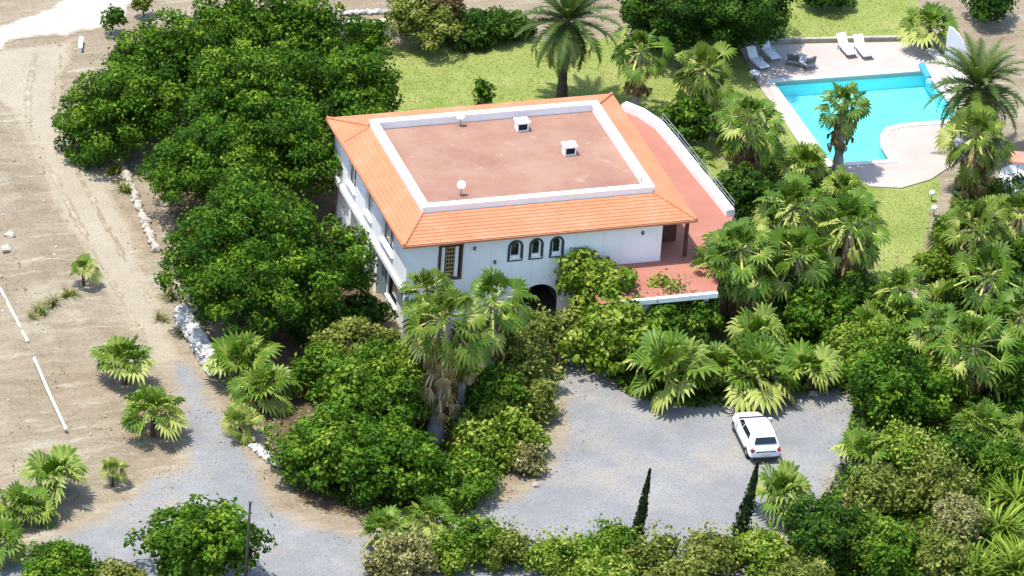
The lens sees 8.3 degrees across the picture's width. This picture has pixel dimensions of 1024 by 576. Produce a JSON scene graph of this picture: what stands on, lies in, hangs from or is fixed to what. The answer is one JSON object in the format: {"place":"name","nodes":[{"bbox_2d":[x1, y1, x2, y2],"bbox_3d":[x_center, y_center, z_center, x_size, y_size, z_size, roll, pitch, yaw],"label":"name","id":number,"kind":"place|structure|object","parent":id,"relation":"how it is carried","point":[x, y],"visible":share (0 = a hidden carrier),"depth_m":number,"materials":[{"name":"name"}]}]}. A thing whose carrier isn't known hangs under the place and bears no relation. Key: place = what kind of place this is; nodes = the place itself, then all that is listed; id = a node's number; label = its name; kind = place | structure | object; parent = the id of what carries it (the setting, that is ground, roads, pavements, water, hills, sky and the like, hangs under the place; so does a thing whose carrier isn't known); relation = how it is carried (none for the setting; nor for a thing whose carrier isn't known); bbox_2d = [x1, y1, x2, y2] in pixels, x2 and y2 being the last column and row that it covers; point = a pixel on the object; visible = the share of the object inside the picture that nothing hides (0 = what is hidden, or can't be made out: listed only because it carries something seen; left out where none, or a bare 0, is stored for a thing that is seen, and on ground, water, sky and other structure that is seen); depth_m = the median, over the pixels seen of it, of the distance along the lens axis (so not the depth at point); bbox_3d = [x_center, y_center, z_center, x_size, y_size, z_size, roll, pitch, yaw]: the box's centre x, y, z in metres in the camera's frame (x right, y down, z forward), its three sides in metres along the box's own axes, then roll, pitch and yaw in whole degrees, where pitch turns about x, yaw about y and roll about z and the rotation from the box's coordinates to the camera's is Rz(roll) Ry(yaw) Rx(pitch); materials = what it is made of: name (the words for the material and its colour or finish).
{"place":"outdoors","nodes":[
{"label":"outdoors","id":0,"kind":"place"},
{"bbox_2d":[0,0,133,49],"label":"pale track","id":1,"kind":"structure","parent":0,"point":[63,18],"depth_m":425.41,"materials":[{"name":"beige soil"}]},
{"bbox_2d":[0,37,186,382],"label":"dirt track","id":2,"kind":"structure","parent":0,"point":[15,64],"depth_m":406.21,"materials":[{"name":"beige soil"}]},
{"bbox_2d":[23,53,146,340],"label":"wheel rut","id":3,"kind":"structure","parent":2,"relation":"on","point":[74,215],"depth_m":405.76,"materials":[{"name":"beige soil"}]},
{"bbox_2d":[0,0,1023,542],"bbox_3d":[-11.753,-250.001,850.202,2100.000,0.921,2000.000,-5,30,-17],"label":"ground","id":4,"kind":"structure","parent":0,"point":[68,334],"depth_m":394.53,"materials":[{"name":"beige soil"}]},
{"bbox_2d":[0,478,51,524],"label":"young fan palm","id":5,"kind":"object","parent":4,"relation":"on","point":[17,495],"visible":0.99,"depth_m":373.03,"materials":[{"name":"green plant"}]},
{"bbox_2d":[15,442,89,508],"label":"young fan palm","id":6,"kind":"object","parent":4,"relation":"on","point":[58,462],"visible":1,"depth_m":375.04,"materials":[{"name":"green plant"}]},
{"bbox_2d":[18,536,104,575],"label":"bush","id":7,"kind":"object","parent":4,"relation":"on","point":[59,557],"visible":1,"depth_m":367.25,"materials":[{"name":"green plant"}]},
{"bbox_2d":[50,51,186,169],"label":"shade tree","id":8,"kind":"object","parent":4,"relation":"on","point":[127,108],"visible":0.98,"depth_m":408.18,"materials":[{"name":"green plant"}]},
{"bbox_2d":[89,333,157,385],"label":"young fan palm","id":9,"kind":"object","parent":4,"relation":"on","point":[123,351],"visible":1,"depth_m":386.12,"materials":[{"name":"green plant"}]},
{"bbox_2d":[118,382,191,441],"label":"young fan palm","id":10,"kind":"object","parent":4,"relation":"on","point":[154,398],"visible":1,"depth_m":381.35,"materials":[{"name":"green plant"}]},
{"bbox_2d":[173,303,223,376],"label":"stone wall","id":11,"kind":"structure","parent":4,"relation":"on","point":[197,338],"depth_m":391.28,"materials":[{"name":"grey stone"}]},
{"bbox_2d":[200,330,283,395],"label":"young fan palm","id":12,"kind":"object","parent":4,"relation":"on","point":[242,347],"visible":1,"depth_m":387.08,"materials":[{"name":"green plant"}]},
{"bbox_2d":[113,44,551,522],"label":"tree bed","id":13,"kind":"object","parent":4,"relation":"on","point":[326,208],"visible":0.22,"depth_m":387.82,"materials":[{"name":"brown soil"}]},
{"bbox_2d":[106,6,234,101],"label":"shade tree","id":14,"kind":"object","parent":13,"relation":"on","point":[173,48],"visible":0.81,"depth_m":412.12,"materials":[{"name":"green plant"}]},
{"bbox_2d":[134,108,286,214],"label":"shade tree","id":15,"kind":"object","parent":13,"relation":"on","point":[198,156],"visible":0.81,"depth_m":401.56,"materials":[{"name":"green plant"}]},
{"bbox_2d":[186,0,280,56],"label":"shade tree","id":16,"kind":"object","parent":13,"relation":"on","point":[235,19],"visible":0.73,"depth_m":414.34,"materials":[{"name":"green plant"}]},
{"bbox_2d":[169,37,327,148],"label":"shade tree","id":17,"kind":"object","parent":13,"relation":"on","point":[243,84],"visible":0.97,"depth_m":406.44,"materials":[{"name":"green plant"}]},
{"bbox_2d":[225,361,303,417],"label":"young fan palm","id":18,"kind":"object","parent":13,"relation":"on","point":[283,377],"visible":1,"depth_m":385.53,"materials":[{"name":"green plant"}]},
{"bbox_2d":[153,160,378,345],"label":"shade tree","id":19,"kind":"object","parent":13,"relation":"on","point":[244,259],"visible":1,"depth_m":390.48,"materials":[{"name":"green plant"}]},
{"bbox_2d":[235,99,342,205],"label":"shade tree","id":20,"kind":"object","parent":13,"relation":"on","point":[308,156],"visible":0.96,"depth_m":403.00,"materials":[{"name":"green plant"}]},
{"bbox_2d":[253,0,366,77],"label":"shade tree","id":21,"kind":"object","parent":13,"relation":"on","point":[310,29],"visible":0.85,"depth_m":414.96,"materials":[{"name":"green plant"}]},
{"bbox_2d":[288,340,349,400],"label":"shrub","id":22,"kind":"object","parent":13,"relation":"on","point":[314,361],"visible":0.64,"depth_m":386.74,"materials":[{"name":"green plant"}]},
{"bbox_2d":[257,398,384,503],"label":"bush","id":23,"kind":"object","parent":13,"relation":"on","point":[319,447],"visible":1,"depth_m":377.29,"materials":[{"name":"green plant"}]},
{"bbox_2d":[307,315,387,359],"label":"bush","id":24,"kind":"object","parent":13,"relation":"on","point":[347,338],"visible":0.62,"depth_m":388.87,"materials":[{"name":"green plant"}]},
{"bbox_2d":[292,44,405,142],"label":"shade tree","id":25,"kind":"object","parent":13,"relation":"on","point":[362,85],"visible":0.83,"depth_m":410.46,"materials":[{"name":"green plant"}]},
{"bbox_2d":[307,337,436,438],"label":"bush","id":26,"kind":"object","parent":13,"relation":"on","point":[364,380],"visible":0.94,"depth_m":381.85,"materials":[{"name":"green plant"}]},
{"bbox_2d":[333,404,461,505],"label":"bush","id":27,"kind":"object","parent":13,"relation":"on","point":[397,455],"visible":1,"depth_m":376.40,"materials":[{"name":"green plant"}]},
{"bbox_2d":[397,275,489,444],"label":"fan palm","id":28,"kind":"object","parent":13,"relation":"on","point":[438,379],"visible":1,"depth_m":380.52,"materials":[{"name":"green plant"}]},
{"bbox_2d":[411,459,487,514],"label":"shrub","id":29,"kind":"object","parent":13,"relation":"on","point":[465,494],"visible":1,"depth_m":376.88,"materials":[{"name":"green plant"}]},
{"bbox_2d":[447,441,507,501],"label":"shrub","id":30,"kind":"object","parent":13,"relation":"on","point":[480,467],"visible":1,"depth_m":378.74,"materials":[{"name":"green plant"}]},
{"bbox_2d":[447,403,517,459],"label":"shrub","id":31,"kind":"object","parent":13,"relation":"on","point":[472,429],"visible":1,"depth_m":381.69,"materials":[{"name":"green plant"}]},
{"bbox_2d":[456,358,532,417],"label":"shrub","id":32,"kind":"object","parent":13,"relation":"on","point":[488,386],"visible":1,"depth_m":384.96,"materials":[{"name":"green plant"}]},
{"bbox_2d":[456,265,539,369],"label":"fan palm","id":33,"kind":"object","parent":13,"relation":"on","point":[488,281],"visible":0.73,"depth_m":385.18,"materials":[{"name":"green plant"}]},
{"bbox_2d":[479,401,553,474],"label":"shrub","id":34,"kind":"object","parent":13,"relation":"on","point":[529,429],"visible":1,"depth_m":382.17,"materials":[{"name":"green plant"}]},
{"bbox_2d":[485,325,569,388],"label":"shrub","id":35,"kind":"object","parent":13,"relation":"on","point":[534,351],"visible":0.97,"depth_m":388.40,"materials":[{"name":"green plant"}]},
{"bbox_2d":[514,366,564,426],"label":"shrub","id":36,"kind":"object","parent":13,"relation":"on","point":[542,391],"visible":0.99,"depth_m":386.07,"materials":[{"name":"green plant"}]},
{"bbox_2d":[0,339,868,575],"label":"gravel drive","id":37,"kind":"structure","parent":4,"relation":"on","point":[698,463],"depth_m":381.36,"materials":[{"name":"grey gravel"}]},
{"bbox_2d":[123,491,277,575],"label":"shade tree","id":38,"kind":"object","parent":37,"relation":"on","point":[191,540],"visible":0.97,"depth_m":366.59,"materials":[{"name":"green plant"}]},
{"bbox_2d":[359,525,441,575],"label":"shrub","id":39,"kind":"object","parent":37,"relation":"on","point":[403,554],"visible":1,"depth_m":370.63,"materials":[{"name":"green plant"}]},
{"bbox_2d":[401,493,456,541],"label":"young fan palm","id":40,"kind":"object","parent":37,"relation":"on","point":[433,507],"visible":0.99,"depth_m":374.81,"materials":[{"name":"green plant"}]},
{"bbox_2d":[413,527,479,575],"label":"shrub","id":41,"kind":"object","parent":37,"relation":"on","point":[456,561],"visible":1,"depth_m":371.57,"materials":[{"name":"green plant"}]},
{"bbox_2d":[427,507,515,575],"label":"shrub","id":42,"kind":"object","parent":37,"relation":"on","point":[468,524],"visible":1,"depth_m":372.08,"materials":[{"name":"green plant"}]},
{"bbox_2d":[473,516,541,574],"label":"shrub","id":43,"kind":"object","parent":37,"relation":"on","point":[512,548],"visible":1,"depth_m":372.22,"materials":[{"name":"green plant"}]},
{"bbox_2d":[519,525,585,575],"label":"shrub","id":44,"kind":"object","parent":37,"relation":"on","point":[548,556],"visible":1,"depth_m":371.82,"materials":[{"name":"green plant"}]},
{"bbox_2d":[555,545,644,575],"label":"shrub","id":45,"kind":"object","parent":37,"relation":"on","point":[613,564],"visible":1,"depth_m":370.87,"materials":[{"name":"green plant"}]},
{"bbox_2d":[572,512,647,559],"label":"shrub","id":46,"kind":"object","parent":37,"relation":"on","point":[608,536],"visible":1,"depth_m":372.72,"materials":[{"name":"green plant"}]},
{"bbox_2d":[616,519,692,571],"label":"shrub","id":47,"kind":"object","parent":37,"relation":"on","point":[666,542],"visible":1,"depth_m":372.98,"materials":[{"name":"green plant"}]},
{"bbox_2d":[640,545,715,575],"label":"shrub","id":48,"kind":"object","parent":37,"relation":"on","point":[691,566],"visible":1,"depth_m":371.67,"materials":[{"name":"green plant"}]},
{"bbox_2d":[678,519,751,575],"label":"shrub","id":49,"kind":"object","parent":37,"relation":"on","point":[719,551],"visible":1,"depth_m":373.46,"materials":[{"name":"green plant"}]},
{"bbox_2d":[732,412,780,460],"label":"parked car","id":50,"kind":"object","parent":37,"relation":"on","point":[755,433],"visible":1,"depth_m":384.56,"materials":[{"name":"white paint"}]},
{"bbox_2d":[732,516,799,575],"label":"shrub","id":51,"kind":"object","parent":37,"relation":"on","point":[761,544],"visible":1,"depth_m":373.36,"materials":[{"name":"green plant"}]},
{"bbox_2d":[745,458,814,528],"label":"young fan palm","id":52,"kind":"object","parent":37,"relation":"on","point":[783,480],"visible":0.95,"depth_m":378.56,"materials":[{"name":"green plant"}]},
{"bbox_2d":[326,92,734,336],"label":"villa","id":53,"kind":"object","parent":4,"relation":"on","point":[532,204],"visible":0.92,"depth_m":397.28,"materials":[{"name":"white paint"}]},
{"bbox_2d":[548,246,609,299],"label":"flowering shrub","id":54,"kind":"object","parent":4,"relation":"on","point":[586,261],"visible":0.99,"depth_m":394.20,"materials":[{"name":"green plant"}]},
{"bbox_2d":[600,62,1023,575],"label":"ground cover","id":55,"kind":"object","parent":4,"relation":"on","point":[835,490],"visible":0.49,"depth_m":391.19,"materials":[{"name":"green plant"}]},
{"bbox_2d":[556,295,657,382],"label":"flowering shrub","id":56,"kind":"object","parent":55,"relation":"on","point":[609,338],"visible":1,"depth_m":390.50,"materials":[{"name":"green plant"}]},
{"bbox_2d":[567,256,648,326],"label":"flowering shrub","id":57,"kind":"object","parent":55,"relation":"on","point":[605,276],"visible":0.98,"depth_m":392.95,"materials":[{"name":"green plant"}]},
{"bbox_2d":[620,324,723,417],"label":"young fan palm","id":58,"kind":"object","parent":55,"relation":"on","point":[662,353],"visible":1,"depth_m":388.42,"materials":[{"name":"green plant"}]},
{"bbox_2d":[699,217,783,318],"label":"fan palm","id":59,"kind":"object","parent":55,"relation":"on","point":[739,231],"visible":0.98,"depth_m":395.88,"materials":[{"name":"green plant"}]},
{"bbox_2d":[712,161,782,224],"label":"bush","id":60,"kind":"object","parent":55,"relation":"on","point":[742,188],"visible":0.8,"depth_m":408.10,"materials":[{"name":"green plant"}]},
{"bbox_2d":[709,91,786,177],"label":"fan palm","id":61,"kind":"object","parent":55,"relation":"on","point":[748,144],"visible":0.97,"depth_m":410.66,"materials":[{"name":"green plant"}]},
{"bbox_2d":[705,330,804,415],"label":"young fan palm","id":62,"kind":"object","parent":55,"relation":"on","point":[759,354],"visible":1,"depth_m":389.16,"materials":[{"name":"green plant"}]},
{"bbox_2d":[724,302,785,352],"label":"young fan palm","id":63,"kind":"object","parent":55,"relation":"on","point":[762,317],"visible":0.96,"depth_m":393.10,"materials":[{"name":"green plant"}]},
{"bbox_2d":[751,223,838,315],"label":"fan palm","id":64,"kind":"object","parent":55,"relation":"on","point":[806,236],"visible":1,"depth_m":396.93,"materials":[{"name":"green plant"}]},
{"bbox_2d":[752,171,838,280],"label":"fan palm","id":65,"kind":"object","parent":55,"relation":"on","point":[795,189],"visible":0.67,"depth_m":400.55,"materials":[{"name":"green plant"}]},
{"bbox_2d":[779,141,829,181],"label":"young fan palm","id":66,"kind":"object","parent":55,"relation":"on","point":[801,153],"visible":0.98,"depth_m":412.19,"materials":[{"name":"green plant"}]},
{"bbox_2d":[782,337,843,395],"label":"young fan palm","id":67,"kind":"object","parent":55,"relation":"on","point":[808,358],"visible":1,"depth_m":390.88,"materials":[{"name":"green plant"}]},
{"bbox_2d":[769,273,864,341],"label":"shrub","id":68,"kind":"object","parent":55,"relation":"on","point":[809,309],"visible":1,"depth_m":396.09,"materials":[{"name":"green plant"}]},
{"bbox_2d":[779,492,882,569],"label":"shrub","id":69,"kind":"object","parent":55,"relation":"on","point":[824,527],"visible":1,"depth_m":374.04,"materials":[{"name":"green plant"}]},
{"bbox_2d":[805,187,891,280],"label":"fan palm","id":70,"kind":"object","parent":55,"relation":"on","point":[859,201],"visible":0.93,"depth_m":399.87,"materials":[{"name":"green plant"}]},
{"bbox_2d":[829,427,889,474],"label":"young fan palm","id":71,"kind":"object","parent":55,"relation":"on","point":[865,442],"visible":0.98,"depth_m":383.12,"materials":[{"name":"green plant"}]},
{"bbox_2d":[837,457,925,522],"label":"shrub","id":72,"kind":"object","parent":55,"relation":"on","point":[873,487],"visible":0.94,"depth_m":379.45,"materials":[{"name":"green plant"}]},
{"bbox_2d":[845,508,934,575],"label":"shrub","id":73,"kind":"object","parent":55,"relation":"on","point":[890,548],"visible":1,"depth_m":373.69,"materials":[{"name":"green plant"}]},
{"bbox_2d":[839,339,960,434],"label":"bush","id":74,"kind":"object","parent":55,"relation":"on","point":[901,388],"visible":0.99,"depth_m":387.51,"materials":[{"name":"green plant"}]},
{"bbox_2d":[873,262,932,323],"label":"fan palm","id":75,"kind":"object","parent":55,"relation":"on","point":[906,273],"visible":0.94,"depth_m":397.30,"materials":[{"name":"green plant"}]},
{"bbox_2d":[871,415,955,489],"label":"shrub","id":76,"kind":"object","parent":55,"relation":"on","point":[898,443],"visible":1,"depth_m":382.71,"materials":[{"name":"green plant"}]},
{"bbox_2d":[898,439,982,515],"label":"shrub","id":77,"kind":"object","parent":55,"relation":"on","point":[943,474],"visible":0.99,"depth_m":380.86,"materials":[{"name":"green plant"}]},
{"bbox_2d":[902,301,978,368],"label":"fan palm","id":78,"kind":"object","parent":55,"relation":"on","point":[939,309],"visible":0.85,"depth_m":392.64,"materials":[{"name":"green plant"}]},
{"bbox_2d":[909,519,979,575],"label":"shrub","id":79,"kind":"object","parent":55,"relation":"on","point":[945,557],"visible":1,"depth_m":373.88,"materials":[{"name":"green plant"}]},
{"bbox_2d":[925,487,998,546],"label":"shrub","id":80,"kind":"object","parent":55,"relation":"on","point":[954,511],"visible":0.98,"depth_m":377.54,"materials":[{"name":"green plant"}]},
{"bbox_2d":[925,190,1015,283],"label":"fan palm","id":81,"kind":"object","parent":55,"relation":"on","point":[982,211],"visible":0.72,"depth_m":402.75,"materials":[{"name":"green plant"}]},
{"bbox_2d":[921,310,1022,406],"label":"fan palm","id":82,"kind":"object","parent":55,"relation":"on","point":[971,321],"visible":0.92,"depth_m":390.47,"materials":[{"name":"green plant"}]},
{"bbox_2d":[934,101,1015,199],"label":"fan palm","id":83,"kind":"object","parent":55,"relation":"on","point":[977,164],"visible":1,"depth_m":411.37,"materials":[{"name":"green plant"}]},
{"bbox_2d":[937,238,1023,322],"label":"fan palm","id":84,"kind":"object","parent":55,"relation":"on","point":[992,253],"visible":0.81,"depth_m":397.82,"materials":[{"name":"green plant"}]},
{"bbox_2d":[948,396,1013,443],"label":"young fan palm","id":85,"kind":"object","parent":55,"relation":"on","point":[983,413],"visible":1,"depth_m":386.95,"materials":[{"name":"green plant"}]},
{"bbox_2d":[966,492,1023,552],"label":"palm tree","id":86,"kind":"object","parent":55,"relation":"on","point":[1010,523],"depth_m":378.48,"materials":[{"name":"green plant"}]},
{"bbox_2d":[973,433,1023,488],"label":"shrub","id":87,"kind":"object","parent":55,"relation":"on","point":[1007,457],"visible":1,"depth_m":383.72,"materials":[{"name":"green plant"}]},
{"bbox_2d":[977,336,1023,413],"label":"palm tree","id":88,"kind":"object","parent":55,"relation":"on","point":[1012,379],"visible":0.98,"depth_m":390.92,"materials":[{"name":"green plant"}]},
{"bbox_2d":[923,31,1023,155],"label":"date palm","id":89,"kind":"object","parent":4,"relation":"on","point":[980,65],"visible":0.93,"depth_m":415.55,"materials":[{"name":"green plant"}]},
{"bbox_2d":[356,0,943,304],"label":"lawn","id":90,"kind":"structure","parent":0,"point":[803,17],"depth_m":423.08,"materials":[{"name":"green plant"}]},
{"bbox_2d":[384,0,463,59],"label":"flowering bush","id":91,"kind":"object","parent":90,"relation":"on","point":[414,20],"visible":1,"depth_m":423.59,"materials":[{"name":"green plant"}]},
{"bbox_2d":[450,5,522,53],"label":"bush","id":92,"kind":"object","parent":90,"relation":"on","point":[480,24],"visible":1,"depth_m":425.70,"materials":[{"name":"green plant"}]},
{"bbox_2d":[512,0,621,97],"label":"date palm","id":93,"kind":"object","parent":90,"relation":"on","point":[567,34],"visible":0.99,"depth_m":417.37,"materials":[{"name":"green plant"}]},
{"bbox_2d":[611,26,675,105],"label":"fan palm","id":94,"kind":"object","parent":90,"relation":"on","point":[635,83],"visible":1,"depth_m":417.70,"materials":[{"name":"green plant"}]},
{"bbox_2d":[657,96,716,146],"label":"bush","id":95,"kind":"object","parent":90,"relation":"on","point":[690,122],"visible":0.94,"depth_m":414.31,"materials":[{"name":"green plant"}]},
{"bbox_2d":[671,40,736,135],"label":"fan palm","id":96,"kind":"object","parent":90,"relation":"on","point":[714,92],"visible":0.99,"depth_m":415.38,"materials":[{"name":"green plant"}]},
{"bbox_2d":[616,0,797,50],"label":"shade tree","id":97,"kind":"object","parent":90,"relation":"on","point":[730,14],"visible":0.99,"depth_m":422.61,"materials":[{"name":"green plant"}]},
{"bbox_2d":[813,81,872,172],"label":"fan palm","id":98,"kind":"object","parent":90,"relation":"on","point":[843,125],"visible":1,"depth_m":412.37,"materials":[{"name":"green plant"}]},
{"bbox_2d":[740,42,971,188],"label":"pool deck","id":99,"kind":"structure","parent":90,"relation":"on","point":[916,156],"depth_m":425.34,"materials":[{"name":"grey concrete"}]},
{"bbox_2d":[765,67,959,166],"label":"pool coping","id":100,"kind":"object","parent":99,"relation":"on","point":[809,135],"visible":0.91,"depth_m":421.33,"materials":[{"name":"beige stone"}]},
{"bbox_2d":[777,75,954,161],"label":"pool basin","id":101,"kind":"object","parent":90,"relation":"in","point":[896,100],"visible":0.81,"depth_m":424.72,"materials":[{"name":"liquid"}]},
{"bbox_2d":[896,1,960,52],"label":"young fan palm","id":102,"kind":"object","parent":90,"relation":"on","point":[929,15],"visible":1,"depth_m":428.59,"materials":[{"name":"green plant"}]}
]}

